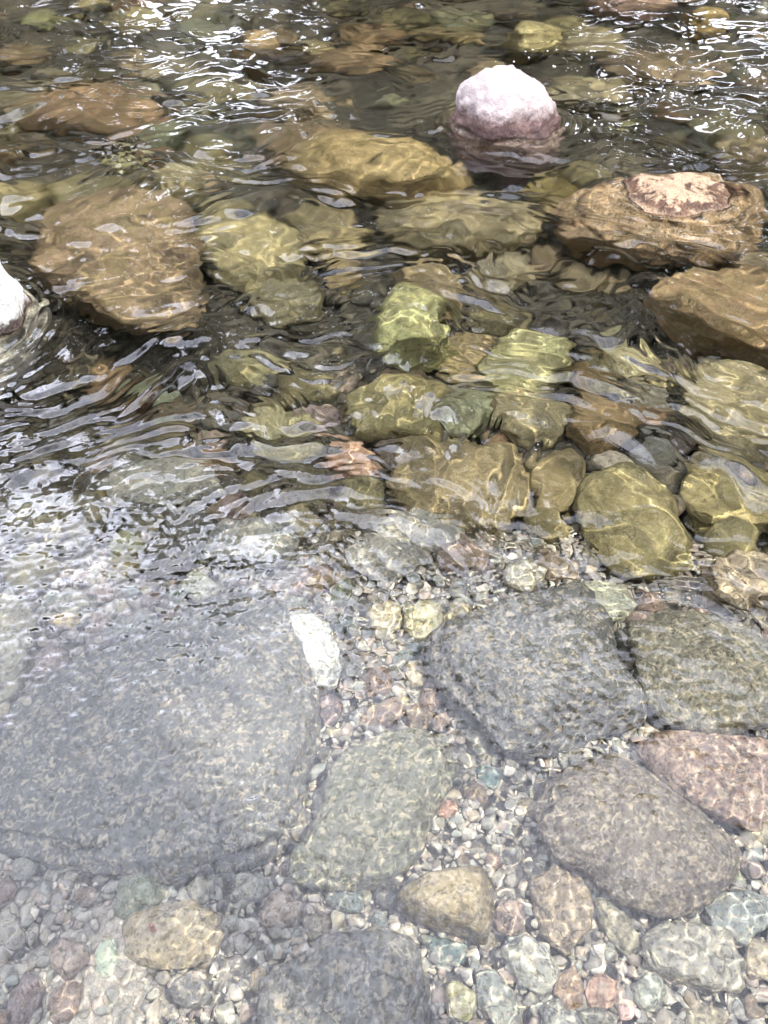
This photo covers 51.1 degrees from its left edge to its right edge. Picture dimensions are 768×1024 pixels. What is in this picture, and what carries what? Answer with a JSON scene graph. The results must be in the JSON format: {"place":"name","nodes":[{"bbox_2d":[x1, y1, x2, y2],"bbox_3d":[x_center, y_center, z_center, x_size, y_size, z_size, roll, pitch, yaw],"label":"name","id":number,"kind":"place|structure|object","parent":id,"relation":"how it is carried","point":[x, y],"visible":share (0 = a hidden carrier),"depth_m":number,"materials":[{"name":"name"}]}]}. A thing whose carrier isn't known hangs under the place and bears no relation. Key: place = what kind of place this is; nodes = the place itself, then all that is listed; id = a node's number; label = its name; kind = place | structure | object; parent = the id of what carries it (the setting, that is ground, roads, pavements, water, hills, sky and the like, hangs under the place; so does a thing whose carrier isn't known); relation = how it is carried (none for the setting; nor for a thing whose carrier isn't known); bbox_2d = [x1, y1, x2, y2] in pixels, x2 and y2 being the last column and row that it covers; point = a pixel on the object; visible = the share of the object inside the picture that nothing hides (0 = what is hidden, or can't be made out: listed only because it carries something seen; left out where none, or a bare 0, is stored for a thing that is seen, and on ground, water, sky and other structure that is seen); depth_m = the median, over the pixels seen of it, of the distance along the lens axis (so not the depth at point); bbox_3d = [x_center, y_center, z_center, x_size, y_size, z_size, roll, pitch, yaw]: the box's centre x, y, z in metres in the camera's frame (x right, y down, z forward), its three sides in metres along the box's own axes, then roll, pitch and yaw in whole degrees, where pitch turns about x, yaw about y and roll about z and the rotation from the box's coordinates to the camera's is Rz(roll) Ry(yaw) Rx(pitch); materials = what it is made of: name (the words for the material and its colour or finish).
{"place":"outdoors","nodes":[
{"label":"outdoors","id":0,"kind":"place"},
{"bbox_2d":[0,0,767,1023],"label":"water","id":1,"kind":"structure","parent":0,"point":[382,538],"depth_m":2.31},
{"bbox_2d":[495,49,764,130],"bbox_3d":[1.555,-2.644,4.971,1.974,0.008,1.556,0,45,0],"label":"foam","id":2,"kind":"object","parent":1,"relation":"on","point":[673,92],"visible":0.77,"depth_m":4.86,"materials":[{"name":"white"}]},
{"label":"riverbed","id":3,"kind":"structure","parent":0,"visible":0},
{"bbox_2d":[0,261,30,333],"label":"boulder","id":4,"kind":"object","parent":3,"relation":"on","point":[15,300],"visible":0.13,"depth_m":2.99,"materials":[{"name":"stone"}]},
{"bbox_2d":[451,65,560,139],"bbox_3d":[0.684,-2.032,4.662,0.642,0.999,0.583,0,45,0],"label":"boulder","id":5,"kind":"object","parent":3,"relation":"on","point":[499,101],"visible":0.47,"depth_m":4.30,"materials":[{"name":"stone"}]},
{"bbox_2d":[624,172,729,216],"bbox_3d":[1.358,-1.320,4.031,1.060,0.657,0.794,0,45,0],"label":"boulder","id":6,"kind":"object","parent":3,"relation":"on","point":[683,194],"visible":0.15,"depth_m":3.80,"materials":[{"name":"beige stone"}]}
]}

